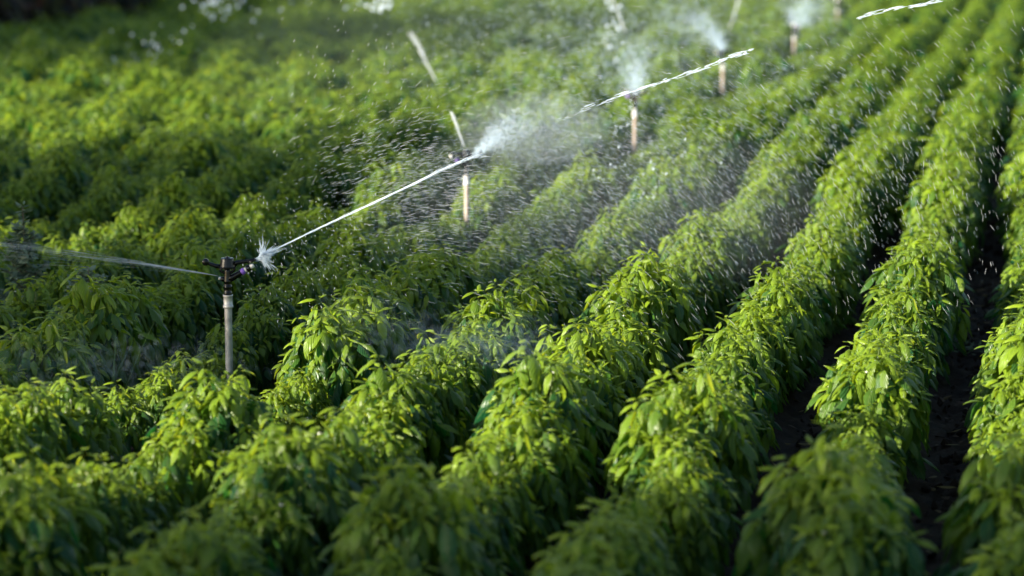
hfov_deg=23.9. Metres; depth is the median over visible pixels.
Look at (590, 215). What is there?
pepper plant
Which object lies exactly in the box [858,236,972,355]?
pepper plant
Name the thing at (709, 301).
pepper plant
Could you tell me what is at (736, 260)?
pepper plant
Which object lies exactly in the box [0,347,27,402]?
pepper plant
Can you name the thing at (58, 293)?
pepper plant
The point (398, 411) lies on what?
pepper plant
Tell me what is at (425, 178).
water jet
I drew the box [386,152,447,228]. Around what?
pepper plant
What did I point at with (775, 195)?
pepper plant
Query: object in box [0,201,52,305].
tall weed
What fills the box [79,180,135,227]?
pepper plant
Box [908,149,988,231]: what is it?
pepper plant
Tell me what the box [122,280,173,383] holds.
pepper plant
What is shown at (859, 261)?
pepper plant
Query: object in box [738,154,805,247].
pepper plant
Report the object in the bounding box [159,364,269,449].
pepper plant
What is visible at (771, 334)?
pepper plant
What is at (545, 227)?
pepper plant
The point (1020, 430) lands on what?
pepper plant
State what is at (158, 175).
pepper plant
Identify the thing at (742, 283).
pepper plant
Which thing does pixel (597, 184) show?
pepper plant
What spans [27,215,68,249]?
pepper plant
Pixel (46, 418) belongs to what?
pepper plant
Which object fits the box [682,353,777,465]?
pepper plant
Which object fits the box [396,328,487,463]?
pepper plant
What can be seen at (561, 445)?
pepper plant
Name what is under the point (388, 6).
scattered drops
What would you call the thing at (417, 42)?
water jet
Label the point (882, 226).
pepper plant
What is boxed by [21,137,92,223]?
pepper plant
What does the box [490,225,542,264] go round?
pepper plant
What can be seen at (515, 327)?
pepper plant
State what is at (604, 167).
falling droplets
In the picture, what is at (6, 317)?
pepper plant
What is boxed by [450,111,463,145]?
water jet
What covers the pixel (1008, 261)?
pepper plant
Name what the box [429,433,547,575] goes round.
pepper plant
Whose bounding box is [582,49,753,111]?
broken jet
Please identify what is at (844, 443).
pepper plant
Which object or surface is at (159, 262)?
pepper plant
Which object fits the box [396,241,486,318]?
pepper plant
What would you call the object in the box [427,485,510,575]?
pepper plant
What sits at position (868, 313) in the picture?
pepper plant
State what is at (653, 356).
pepper plant
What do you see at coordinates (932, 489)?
fallen leaves
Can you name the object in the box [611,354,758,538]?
pepper plant
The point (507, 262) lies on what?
pepper plant
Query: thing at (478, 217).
pepper plant
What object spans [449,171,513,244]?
pepper plant
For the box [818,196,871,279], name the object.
pepper plant
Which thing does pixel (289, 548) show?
pepper plant
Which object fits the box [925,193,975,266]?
pepper plant
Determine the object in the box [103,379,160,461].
pepper plant
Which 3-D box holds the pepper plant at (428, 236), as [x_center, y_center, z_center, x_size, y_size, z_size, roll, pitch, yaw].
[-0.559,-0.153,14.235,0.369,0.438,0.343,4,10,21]
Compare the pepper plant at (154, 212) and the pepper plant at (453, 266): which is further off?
the pepper plant at (154, 212)
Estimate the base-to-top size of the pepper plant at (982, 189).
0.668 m
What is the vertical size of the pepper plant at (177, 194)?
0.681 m
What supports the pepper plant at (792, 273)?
on the ground
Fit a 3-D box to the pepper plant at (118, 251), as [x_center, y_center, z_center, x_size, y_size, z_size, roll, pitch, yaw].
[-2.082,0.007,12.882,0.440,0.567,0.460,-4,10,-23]
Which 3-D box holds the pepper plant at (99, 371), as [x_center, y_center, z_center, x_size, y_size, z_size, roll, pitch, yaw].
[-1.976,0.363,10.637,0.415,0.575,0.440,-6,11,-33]
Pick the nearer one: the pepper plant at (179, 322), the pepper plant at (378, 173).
the pepper plant at (179, 322)
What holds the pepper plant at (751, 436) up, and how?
on the ground
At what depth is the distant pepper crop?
24.05 m
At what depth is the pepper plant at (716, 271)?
13.03 m
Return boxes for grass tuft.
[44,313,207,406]
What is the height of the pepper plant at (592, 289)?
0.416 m
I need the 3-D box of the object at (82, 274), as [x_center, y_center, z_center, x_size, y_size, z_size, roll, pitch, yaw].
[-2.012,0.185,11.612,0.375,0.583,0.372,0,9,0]
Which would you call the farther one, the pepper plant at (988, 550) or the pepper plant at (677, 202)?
the pepper plant at (677, 202)
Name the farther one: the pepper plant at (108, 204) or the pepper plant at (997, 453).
the pepper plant at (108, 204)
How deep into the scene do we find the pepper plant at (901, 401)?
9.47 m
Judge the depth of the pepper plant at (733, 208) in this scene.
14.84 m
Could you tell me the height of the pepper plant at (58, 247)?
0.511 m
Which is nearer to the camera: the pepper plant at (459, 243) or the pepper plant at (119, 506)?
the pepper plant at (119, 506)
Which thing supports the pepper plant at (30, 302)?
on the ground
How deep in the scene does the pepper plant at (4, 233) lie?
14.12 m
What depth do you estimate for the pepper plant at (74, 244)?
13.79 m
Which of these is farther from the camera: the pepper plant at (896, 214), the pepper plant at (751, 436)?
the pepper plant at (896, 214)
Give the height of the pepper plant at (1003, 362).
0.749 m
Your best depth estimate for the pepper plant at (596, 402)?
9.34 m
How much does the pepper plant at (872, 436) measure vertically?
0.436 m
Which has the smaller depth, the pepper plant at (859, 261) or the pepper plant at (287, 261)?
the pepper plant at (287, 261)
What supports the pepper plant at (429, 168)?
on the ground
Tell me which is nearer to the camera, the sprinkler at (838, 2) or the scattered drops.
the scattered drops
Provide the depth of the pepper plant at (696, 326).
11.82 m
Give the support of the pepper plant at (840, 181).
on the ground
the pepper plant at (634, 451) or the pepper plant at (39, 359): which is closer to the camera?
the pepper plant at (634, 451)
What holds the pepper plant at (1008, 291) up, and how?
on the ground
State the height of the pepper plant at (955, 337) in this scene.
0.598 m
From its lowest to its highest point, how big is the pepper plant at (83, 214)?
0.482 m
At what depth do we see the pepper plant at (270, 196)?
15.61 m
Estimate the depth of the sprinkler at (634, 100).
19.92 m
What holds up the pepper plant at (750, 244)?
on the ground
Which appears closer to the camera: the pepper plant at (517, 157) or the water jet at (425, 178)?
the water jet at (425, 178)
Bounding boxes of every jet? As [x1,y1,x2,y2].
[1,240,215,275]
[272,154,488,250]
[408,31,436,81]
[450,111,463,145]
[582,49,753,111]
[612,0,625,32]
[729,0,739,28]
[856,0,942,18]
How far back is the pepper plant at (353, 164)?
16.52 m
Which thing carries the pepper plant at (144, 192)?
on the ground
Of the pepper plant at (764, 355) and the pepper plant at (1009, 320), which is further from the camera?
the pepper plant at (1009, 320)
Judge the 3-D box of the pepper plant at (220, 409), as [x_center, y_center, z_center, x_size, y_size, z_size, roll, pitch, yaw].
[-1.091,0.594,8.942,0.543,0.668,0.512,-5,11,-30]
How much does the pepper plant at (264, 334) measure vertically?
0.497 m
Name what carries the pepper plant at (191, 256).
on the ground
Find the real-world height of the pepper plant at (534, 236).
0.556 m
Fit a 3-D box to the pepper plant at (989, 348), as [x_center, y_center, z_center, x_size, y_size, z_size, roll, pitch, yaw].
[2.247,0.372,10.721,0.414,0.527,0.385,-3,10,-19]
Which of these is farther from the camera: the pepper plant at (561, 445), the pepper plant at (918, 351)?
the pepper plant at (918, 351)
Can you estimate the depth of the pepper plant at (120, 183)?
15.80 m
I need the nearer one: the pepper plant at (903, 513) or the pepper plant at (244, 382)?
the pepper plant at (903, 513)
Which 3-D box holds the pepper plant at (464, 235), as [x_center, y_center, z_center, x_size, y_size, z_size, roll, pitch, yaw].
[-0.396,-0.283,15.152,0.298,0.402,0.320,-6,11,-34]
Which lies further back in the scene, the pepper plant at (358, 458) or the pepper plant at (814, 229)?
the pepper plant at (814, 229)
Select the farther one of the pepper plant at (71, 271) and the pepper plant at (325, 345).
the pepper plant at (71, 271)
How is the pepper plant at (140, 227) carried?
on the ground
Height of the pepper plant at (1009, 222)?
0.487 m
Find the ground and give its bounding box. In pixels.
[101,25,1023,575]
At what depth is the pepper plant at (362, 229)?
14.64 m
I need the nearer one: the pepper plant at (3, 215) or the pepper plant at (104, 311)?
the pepper plant at (104, 311)
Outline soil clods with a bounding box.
[587,212,1003,575]
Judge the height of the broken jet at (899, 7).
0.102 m
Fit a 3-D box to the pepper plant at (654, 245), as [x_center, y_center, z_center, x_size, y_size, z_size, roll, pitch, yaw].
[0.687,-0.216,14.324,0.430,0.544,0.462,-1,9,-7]
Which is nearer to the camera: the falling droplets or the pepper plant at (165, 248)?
the falling droplets
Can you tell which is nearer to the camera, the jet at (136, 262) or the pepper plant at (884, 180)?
the jet at (136, 262)
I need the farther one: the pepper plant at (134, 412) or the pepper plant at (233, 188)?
the pepper plant at (233, 188)
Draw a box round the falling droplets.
[236,1,1023,373]
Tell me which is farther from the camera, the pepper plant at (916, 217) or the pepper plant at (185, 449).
the pepper plant at (916, 217)
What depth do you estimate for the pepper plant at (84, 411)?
9.14 m
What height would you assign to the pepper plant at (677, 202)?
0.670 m
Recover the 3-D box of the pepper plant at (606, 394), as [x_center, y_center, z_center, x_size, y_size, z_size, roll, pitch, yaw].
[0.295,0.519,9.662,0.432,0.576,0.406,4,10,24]
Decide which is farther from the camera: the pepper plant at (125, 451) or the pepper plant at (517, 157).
the pepper plant at (517, 157)
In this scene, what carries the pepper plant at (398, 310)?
on the ground
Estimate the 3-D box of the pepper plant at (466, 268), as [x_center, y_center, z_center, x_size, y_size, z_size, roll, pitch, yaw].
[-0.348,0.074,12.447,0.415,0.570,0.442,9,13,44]
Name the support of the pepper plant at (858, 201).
on the ground
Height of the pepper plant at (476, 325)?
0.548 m
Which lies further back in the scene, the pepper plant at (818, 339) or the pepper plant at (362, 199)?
the pepper plant at (362, 199)
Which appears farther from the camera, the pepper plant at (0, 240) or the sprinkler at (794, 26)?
the sprinkler at (794, 26)
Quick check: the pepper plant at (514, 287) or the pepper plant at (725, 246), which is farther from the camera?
the pepper plant at (725, 246)
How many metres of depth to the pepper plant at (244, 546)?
7.28 m
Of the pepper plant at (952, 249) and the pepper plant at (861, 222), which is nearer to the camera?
the pepper plant at (952, 249)
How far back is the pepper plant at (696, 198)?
15.73 m
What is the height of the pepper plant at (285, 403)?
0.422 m
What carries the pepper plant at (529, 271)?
on the ground
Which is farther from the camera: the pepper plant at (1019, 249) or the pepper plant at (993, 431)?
the pepper plant at (1019, 249)
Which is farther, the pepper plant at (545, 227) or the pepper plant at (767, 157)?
the pepper plant at (767, 157)
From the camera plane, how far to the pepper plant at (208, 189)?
15.85 m
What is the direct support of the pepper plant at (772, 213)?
on the ground
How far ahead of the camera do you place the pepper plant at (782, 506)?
7.37 m
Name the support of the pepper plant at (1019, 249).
on the ground
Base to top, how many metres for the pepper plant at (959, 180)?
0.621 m
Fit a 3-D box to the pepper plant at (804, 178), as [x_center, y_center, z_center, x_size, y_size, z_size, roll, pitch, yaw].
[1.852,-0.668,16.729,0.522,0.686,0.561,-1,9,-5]
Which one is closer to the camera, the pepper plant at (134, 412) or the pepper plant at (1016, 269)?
the pepper plant at (134, 412)
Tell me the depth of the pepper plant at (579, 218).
15.48 m
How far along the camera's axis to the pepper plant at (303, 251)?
13.62 m
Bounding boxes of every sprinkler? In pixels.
[202,256,255,384]
[448,149,482,256]
[621,88,647,155]
[715,48,729,104]
[789,22,800,56]
[833,0,844,19]
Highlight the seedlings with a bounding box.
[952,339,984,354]
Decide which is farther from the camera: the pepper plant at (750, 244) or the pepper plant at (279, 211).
the pepper plant at (279, 211)
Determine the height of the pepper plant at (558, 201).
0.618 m
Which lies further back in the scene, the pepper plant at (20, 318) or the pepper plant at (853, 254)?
the pepper plant at (853, 254)
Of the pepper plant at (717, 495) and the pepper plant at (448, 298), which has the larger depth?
the pepper plant at (448, 298)
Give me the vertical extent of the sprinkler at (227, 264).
0.908 m
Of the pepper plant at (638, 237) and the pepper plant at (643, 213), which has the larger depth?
the pepper plant at (643, 213)
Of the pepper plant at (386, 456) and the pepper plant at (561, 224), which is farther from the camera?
the pepper plant at (561, 224)
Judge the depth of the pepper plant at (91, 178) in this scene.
16.66 m
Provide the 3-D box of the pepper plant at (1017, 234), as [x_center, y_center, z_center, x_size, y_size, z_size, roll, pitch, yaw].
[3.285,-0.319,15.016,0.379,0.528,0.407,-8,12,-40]
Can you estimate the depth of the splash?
10.55 m
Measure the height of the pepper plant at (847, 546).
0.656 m
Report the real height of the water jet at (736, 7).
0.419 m
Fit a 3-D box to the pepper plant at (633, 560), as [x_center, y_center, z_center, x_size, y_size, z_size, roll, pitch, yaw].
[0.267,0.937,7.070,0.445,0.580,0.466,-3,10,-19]
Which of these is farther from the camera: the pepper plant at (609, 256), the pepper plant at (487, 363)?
the pepper plant at (609, 256)
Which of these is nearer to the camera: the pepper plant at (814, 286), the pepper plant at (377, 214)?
the pepper plant at (814, 286)
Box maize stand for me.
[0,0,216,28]
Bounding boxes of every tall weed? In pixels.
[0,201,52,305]
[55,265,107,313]
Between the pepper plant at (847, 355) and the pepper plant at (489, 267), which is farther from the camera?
the pepper plant at (489, 267)
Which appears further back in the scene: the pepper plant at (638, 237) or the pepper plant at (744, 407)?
the pepper plant at (638, 237)
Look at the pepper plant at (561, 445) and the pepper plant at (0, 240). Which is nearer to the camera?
the pepper plant at (561, 445)
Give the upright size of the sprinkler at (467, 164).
0.908 m
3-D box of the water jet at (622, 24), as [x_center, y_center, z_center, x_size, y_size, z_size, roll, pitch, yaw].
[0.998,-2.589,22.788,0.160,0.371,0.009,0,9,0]
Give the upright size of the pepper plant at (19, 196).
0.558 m
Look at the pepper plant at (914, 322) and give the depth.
11.07 m
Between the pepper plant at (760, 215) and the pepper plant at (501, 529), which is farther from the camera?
the pepper plant at (760, 215)
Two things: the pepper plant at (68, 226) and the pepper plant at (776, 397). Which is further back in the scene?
the pepper plant at (68, 226)
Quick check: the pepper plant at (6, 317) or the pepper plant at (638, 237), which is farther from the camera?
the pepper plant at (638, 237)
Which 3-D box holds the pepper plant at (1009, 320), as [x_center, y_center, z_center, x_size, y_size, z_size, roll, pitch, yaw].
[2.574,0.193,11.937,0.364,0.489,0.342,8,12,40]
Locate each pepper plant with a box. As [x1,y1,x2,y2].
[0,174,50,228]
[0,195,21,227]
[0,200,10,229]
[0,221,12,250]
[0,226,2,251]
[0,239,51,294]
[0,241,22,304]
[0,299,33,335]
[0,303,19,349]
[0,311,97,400]
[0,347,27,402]
[0,377,88,485]
[0,385,51,481]
[0,459,89,575]
[1,276,69,330]
[2,215,44,245]
[2,446,125,575]
[13,164,73,227]
[18,235,70,281]
[18,366,129,489]
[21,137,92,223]
[25,261,75,312]
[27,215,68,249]
[30,306,116,397]
[37,266,159,395]
[42,231,84,271]
[47,208,86,251]
[54,447,161,575]
[56,195,107,234]
[56,257,104,285]
[62,148,97,184]
[63,234,103,260]
[64,241,135,290]
[71,219,113,257]
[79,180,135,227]
[79,392,129,477]
[81,159,144,212]
[85,544,199,575]
[89,273,170,391]
[91,237,161,297]
[97,217,142,252]
[101,451,193,575]
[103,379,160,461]
[104,201,158,252]
[121,239,168,295]
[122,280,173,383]
[123,504,268,575]
[126,175,153,207]
[126,406,232,544]
[133,360,192,445]
[134,199,174,239]
[137,165,202,228]
[138,160,182,193]
[141,283,200,368]
[142,358,275,528]
[143,348,209,391]
[145,225,196,267]
[150,508,275,575]
[154,200,218,253]
[157,262,223,363]
[158,234,243,349]
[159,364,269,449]
[187,167,238,225]
[187,346,239,387]
[192,166,242,217]
[192,187,216,228]
[192,203,232,244]
[194,237,258,329]
[195,316,262,398]
[200,406,362,575]
[206,474,330,575]
[211,216,279,318]
[212,154,265,205]
[223,188,279,229]
[223,217,245,239]
[230,212,257,230]
[232,283,306,379]
[232,297,292,395]
[233,211,298,290]
[253,177,314,229]
[256,253,335,339]
[258,375,314,438]
[261,148,332,219]
[265,217,313,281]
[267,195,294,228]
[271,294,387,428]
[273,213,331,258]
[273,366,333,439]
[293,144,355,216]
[296,196,358,243]
[297,404,389,555]
[304,214,391,283]
[305,276,407,405]
[306,261,349,324]
[313,405,425,540]
[316,446,497,575]
[317,146,360,217]
[319,250,380,288]
[320,262,421,371]
[329,354,461,492]
[331,377,431,483]
[335,537,442,575]
[339,208,379,242]
[342,212,370,246]
[347,152,429,231]
[351,178,407,232]
[353,187,405,240]
[363,225,412,284]
[366,276,427,370]
[366,351,472,481]
[375,257,447,371]
[379,219,432,260]
[384,245,463,360]
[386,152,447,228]
[387,143,449,220]
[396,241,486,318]
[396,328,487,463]
[406,216,460,258]
[408,225,442,252]
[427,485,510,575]
[428,457,525,575]
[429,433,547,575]
[431,248,477,299]
[437,217,466,264]
[437,278,546,366]
[438,320,506,417]
[439,212,476,259]
[446,313,523,376]
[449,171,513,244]
[452,182,502,253]
[458,257,495,304]
[463,243,507,301]
[466,339,618,521]
[469,384,599,541]
[469,418,570,564]
[471,157,531,212]
[473,226,538,285]
[476,352,613,491]
[477,135,551,209]
[480,165,524,221]
[485,206,552,261]
[489,256,509,294]
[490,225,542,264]
[494,274,560,352]
[499,250,587,330]
[513,286,550,354]
[517,265,581,349]
[518,244,600,307]
[522,178,585,256]
[522,204,569,260]
[525,523,628,575]
[526,201,576,262]
[531,508,668,575]
[533,314,647,465]
[538,182,588,249]
[541,479,676,575]
[546,164,603,235]
[548,146,621,229]
[560,349,637,470]
[569,266,683,377]
[570,207,641,272]
[571,247,621,297]
[577,204,650,269]
[578,242,616,265]
[581,324,657,406]
[586,493,681,575]
[588,241,706,384]
[589,277,599,299]
[591,301,666,401]
[596,390,731,519]
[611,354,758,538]
[614,206,660,263]
[616,199,663,261]
[619,164,693,236]
[629,151,705,225]
[629,466,729,575]
[631,437,743,575]
[633,195,678,262]
[651,207,742,314]
[659,263,706,371]
[660,149,712,219]
[663,249,723,337]
[664,231,739,332]
[665,256,705,344]
[676,311,779,455]
[680,210,747,309]
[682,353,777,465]
[688,367,769,515]
[692,208,749,299]
[694,326,781,430]
[705,374,763,474]
[709,203,763,271]
[718,210,760,290]
[719,194,777,267]
[725,300,807,412]
[726,186,781,259]
[726,205,770,280]
[726,256,826,382]
[726,276,817,395]
[728,326,784,418]
[731,170,800,256]
[732,421,914,575]
[734,141,807,231]
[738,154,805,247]
[752,142,814,228]
[762,440,913,546]
[767,258,825,355]
[774,214,865,317]
[779,474,937,575]
[783,431,920,539]
[787,215,870,306]
[787,264,831,348]
[789,233,858,330]
[791,289,822,371]
[794,208,860,267]
[797,426,894,486]
[800,258,846,340]
[804,328,940,479]
[807,161,876,250]
[812,197,868,262]
[812,403,907,488]
[816,203,868,280]
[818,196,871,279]
[821,147,897,239]
[822,323,933,442]
[825,418,900,483]
[826,159,893,246]
[830,214,867,274]
[831,185,875,258]
[834,335,908,372]
[852,145,906,231]
[854,286,944,410]
[855,309,937,398]
[857,286,937,389]
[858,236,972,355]
[878,265,954,384]
[889,254,971,355]
[890,227,936,264]
[891,220,975,306]
[891,233,956,271]
[894,204,949,255]
[897,163,983,260]
[900,160,985,260]
[901,201,970,277]
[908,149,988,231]
[915,149,986,228]
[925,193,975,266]
[927,165,984,237]
[933,227,965,289]
[933,432,1023,575]
[948,513,1023,575]
[964,304,1023,463]
[964,362,1023,476]
[966,326,1023,427]
[968,313,1023,398]
[968,403,1023,486]
[976,447,1020,491]
[982,521,1023,571]
[984,252,1023,326]
[986,419,1023,472]
[988,145,1023,243]
[988,273,1023,340]
[990,434,1023,466]
[993,171,1023,257]
[995,284,1023,330]
[1000,201,1023,263]
[1002,199,1023,257]
[1002,229,1023,272]
[1004,226,1023,271]
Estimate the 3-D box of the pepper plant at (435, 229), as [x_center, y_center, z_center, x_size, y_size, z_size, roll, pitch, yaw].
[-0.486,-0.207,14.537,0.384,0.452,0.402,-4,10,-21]
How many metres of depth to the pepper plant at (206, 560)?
6.92 m
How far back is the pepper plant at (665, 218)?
15.15 m
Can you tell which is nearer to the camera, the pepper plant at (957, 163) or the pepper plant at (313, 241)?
the pepper plant at (313, 241)
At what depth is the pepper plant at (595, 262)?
13.04 m
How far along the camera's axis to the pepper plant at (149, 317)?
11.19 m
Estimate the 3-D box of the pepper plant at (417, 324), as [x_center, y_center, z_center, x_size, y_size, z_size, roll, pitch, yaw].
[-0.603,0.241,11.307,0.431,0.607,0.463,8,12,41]
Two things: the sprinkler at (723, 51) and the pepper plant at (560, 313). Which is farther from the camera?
the sprinkler at (723, 51)
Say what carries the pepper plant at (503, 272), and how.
on the ground
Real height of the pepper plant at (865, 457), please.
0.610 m
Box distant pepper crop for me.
[0,0,1023,575]
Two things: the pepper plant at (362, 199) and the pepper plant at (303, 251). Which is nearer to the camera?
the pepper plant at (303, 251)
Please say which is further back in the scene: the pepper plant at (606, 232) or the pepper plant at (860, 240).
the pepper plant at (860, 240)
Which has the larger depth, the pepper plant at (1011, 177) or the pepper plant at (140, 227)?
the pepper plant at (1011, 177)
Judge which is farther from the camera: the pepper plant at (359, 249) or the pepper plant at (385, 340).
the pepper plant at (359, 249)
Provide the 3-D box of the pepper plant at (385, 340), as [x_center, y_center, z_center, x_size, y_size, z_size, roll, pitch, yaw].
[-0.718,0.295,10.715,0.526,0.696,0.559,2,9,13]
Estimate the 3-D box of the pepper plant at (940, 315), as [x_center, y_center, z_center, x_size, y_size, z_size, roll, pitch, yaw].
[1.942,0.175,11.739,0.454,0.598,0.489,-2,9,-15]
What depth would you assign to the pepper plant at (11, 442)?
8.51 m
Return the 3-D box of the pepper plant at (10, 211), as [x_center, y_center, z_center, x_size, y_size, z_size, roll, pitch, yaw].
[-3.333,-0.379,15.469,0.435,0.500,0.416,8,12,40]
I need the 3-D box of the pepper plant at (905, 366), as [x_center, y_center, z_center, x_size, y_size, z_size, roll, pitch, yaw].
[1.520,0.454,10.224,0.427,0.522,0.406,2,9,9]
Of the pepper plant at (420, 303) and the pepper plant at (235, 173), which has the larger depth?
the pepper plant at (235, 173)
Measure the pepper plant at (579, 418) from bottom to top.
0.740 m
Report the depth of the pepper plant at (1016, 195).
15.61 m
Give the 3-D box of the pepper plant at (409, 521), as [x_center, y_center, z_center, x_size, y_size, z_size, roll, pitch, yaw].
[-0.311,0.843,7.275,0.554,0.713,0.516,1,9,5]
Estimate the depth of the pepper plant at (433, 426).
9.22 m
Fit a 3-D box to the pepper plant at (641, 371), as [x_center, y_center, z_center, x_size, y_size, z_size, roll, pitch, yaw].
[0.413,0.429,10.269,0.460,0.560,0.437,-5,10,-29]
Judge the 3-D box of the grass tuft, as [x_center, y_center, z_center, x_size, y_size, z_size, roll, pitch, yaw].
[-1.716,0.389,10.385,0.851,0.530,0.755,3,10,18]
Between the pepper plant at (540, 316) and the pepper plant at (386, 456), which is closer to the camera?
the pepper plant at (386, 456)
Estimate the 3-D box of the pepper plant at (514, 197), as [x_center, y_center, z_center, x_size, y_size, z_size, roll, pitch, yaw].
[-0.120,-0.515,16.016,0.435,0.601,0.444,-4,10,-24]
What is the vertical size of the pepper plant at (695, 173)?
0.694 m
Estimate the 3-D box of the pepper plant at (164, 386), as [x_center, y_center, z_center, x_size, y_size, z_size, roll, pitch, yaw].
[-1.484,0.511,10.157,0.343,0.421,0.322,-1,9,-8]
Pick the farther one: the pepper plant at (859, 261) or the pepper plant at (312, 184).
the pepper plant at (312, 184)
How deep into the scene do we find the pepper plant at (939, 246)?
13.21 m
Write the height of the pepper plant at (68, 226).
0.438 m
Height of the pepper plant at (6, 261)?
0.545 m
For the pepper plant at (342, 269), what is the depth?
12.60 m
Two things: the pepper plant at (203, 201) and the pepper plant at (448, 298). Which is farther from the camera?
the pepper plant at (203, 201)
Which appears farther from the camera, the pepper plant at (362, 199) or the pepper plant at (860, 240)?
the pepper plant at (362, 199)
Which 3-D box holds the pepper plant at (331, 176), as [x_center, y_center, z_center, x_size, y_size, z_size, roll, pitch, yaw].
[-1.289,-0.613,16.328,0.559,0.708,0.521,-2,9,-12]
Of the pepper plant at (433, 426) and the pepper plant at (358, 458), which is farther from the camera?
the pepper plant at (433, 426)
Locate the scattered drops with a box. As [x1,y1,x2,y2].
[82,0,934,216]
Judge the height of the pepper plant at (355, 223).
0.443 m
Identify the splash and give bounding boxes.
[255,236,285,274]
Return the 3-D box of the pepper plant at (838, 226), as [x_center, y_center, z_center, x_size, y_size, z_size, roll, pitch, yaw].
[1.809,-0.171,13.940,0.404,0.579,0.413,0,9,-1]
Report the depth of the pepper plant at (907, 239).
13.50 m
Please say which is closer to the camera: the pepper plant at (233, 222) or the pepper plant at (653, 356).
the pepper plant at (653, 356)
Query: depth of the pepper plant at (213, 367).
10.66 m
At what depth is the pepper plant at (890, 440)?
9.20 m
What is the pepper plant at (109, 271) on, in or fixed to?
on the ground
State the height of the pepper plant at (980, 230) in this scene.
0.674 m
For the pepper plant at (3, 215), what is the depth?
15.12 m
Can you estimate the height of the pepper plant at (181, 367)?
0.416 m
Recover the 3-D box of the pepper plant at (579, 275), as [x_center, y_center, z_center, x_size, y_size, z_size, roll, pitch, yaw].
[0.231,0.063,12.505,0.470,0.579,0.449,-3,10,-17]
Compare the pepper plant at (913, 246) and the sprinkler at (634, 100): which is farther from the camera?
the sprinkler at (634, 100)
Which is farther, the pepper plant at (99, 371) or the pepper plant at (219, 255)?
the pepper plant at (219, 255)
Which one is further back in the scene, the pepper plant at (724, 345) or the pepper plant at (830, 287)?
the pepper plant at (830, 287)
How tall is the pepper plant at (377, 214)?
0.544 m
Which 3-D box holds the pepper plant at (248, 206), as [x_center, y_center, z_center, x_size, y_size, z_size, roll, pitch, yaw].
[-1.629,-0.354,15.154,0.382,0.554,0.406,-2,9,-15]
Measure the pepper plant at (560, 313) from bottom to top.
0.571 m
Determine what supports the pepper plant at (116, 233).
on the ground
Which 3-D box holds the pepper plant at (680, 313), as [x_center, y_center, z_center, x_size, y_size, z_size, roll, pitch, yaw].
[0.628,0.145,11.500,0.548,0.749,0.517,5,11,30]
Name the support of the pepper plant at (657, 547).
on the ground
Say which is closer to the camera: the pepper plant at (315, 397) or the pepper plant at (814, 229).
the pepper plant at (315, 397)
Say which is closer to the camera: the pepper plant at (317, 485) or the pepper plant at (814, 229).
the pepper plant at (317, 485)
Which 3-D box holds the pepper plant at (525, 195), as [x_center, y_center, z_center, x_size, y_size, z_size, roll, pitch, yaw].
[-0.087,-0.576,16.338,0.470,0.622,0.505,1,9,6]
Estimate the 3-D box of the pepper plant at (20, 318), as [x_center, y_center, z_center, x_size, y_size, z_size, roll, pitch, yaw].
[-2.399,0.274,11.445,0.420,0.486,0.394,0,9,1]
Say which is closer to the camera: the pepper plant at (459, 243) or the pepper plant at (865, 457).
the pepper plant at (865, 457)
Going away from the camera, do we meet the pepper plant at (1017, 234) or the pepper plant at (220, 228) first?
the pepper plant at (220, 228)
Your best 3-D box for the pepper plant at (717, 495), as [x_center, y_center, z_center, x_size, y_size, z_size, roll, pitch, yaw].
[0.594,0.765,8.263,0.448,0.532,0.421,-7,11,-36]
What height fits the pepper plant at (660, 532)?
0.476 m
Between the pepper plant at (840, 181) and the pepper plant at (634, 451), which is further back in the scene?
the pepper plant at (840, 181)
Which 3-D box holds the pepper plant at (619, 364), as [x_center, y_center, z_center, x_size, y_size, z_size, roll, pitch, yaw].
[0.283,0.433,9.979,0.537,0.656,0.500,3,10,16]
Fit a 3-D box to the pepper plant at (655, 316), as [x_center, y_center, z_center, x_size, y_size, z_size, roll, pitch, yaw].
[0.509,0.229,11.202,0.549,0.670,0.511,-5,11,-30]
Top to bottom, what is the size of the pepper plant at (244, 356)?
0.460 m
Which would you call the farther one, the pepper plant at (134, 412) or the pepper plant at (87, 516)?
the pepper plant at (134, 412)
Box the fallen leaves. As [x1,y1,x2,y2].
[772,274,1000,574]
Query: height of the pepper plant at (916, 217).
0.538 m
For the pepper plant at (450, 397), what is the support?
on the ground
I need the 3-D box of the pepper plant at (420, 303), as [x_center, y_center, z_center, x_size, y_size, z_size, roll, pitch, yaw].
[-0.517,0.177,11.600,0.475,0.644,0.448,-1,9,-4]
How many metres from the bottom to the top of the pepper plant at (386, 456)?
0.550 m
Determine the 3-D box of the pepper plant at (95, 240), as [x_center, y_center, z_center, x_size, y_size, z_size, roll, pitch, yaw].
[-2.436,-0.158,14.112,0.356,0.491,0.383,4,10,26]
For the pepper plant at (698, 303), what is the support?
on the ground
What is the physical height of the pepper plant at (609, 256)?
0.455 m
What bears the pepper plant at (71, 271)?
on the ground
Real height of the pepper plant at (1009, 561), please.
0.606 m
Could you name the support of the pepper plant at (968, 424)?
on the ground
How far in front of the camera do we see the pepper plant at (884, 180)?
16.25 m
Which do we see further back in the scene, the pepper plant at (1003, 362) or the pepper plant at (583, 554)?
the pepper plant at (1003, 362)
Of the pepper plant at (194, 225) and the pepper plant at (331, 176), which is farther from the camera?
the pepper plant at (331, 176)
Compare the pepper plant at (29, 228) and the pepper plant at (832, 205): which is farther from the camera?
the pepper plant at (832, 205)
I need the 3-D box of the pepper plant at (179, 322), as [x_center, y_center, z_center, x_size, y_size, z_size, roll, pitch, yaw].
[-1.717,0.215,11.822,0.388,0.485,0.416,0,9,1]
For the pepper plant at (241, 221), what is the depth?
14.85 m

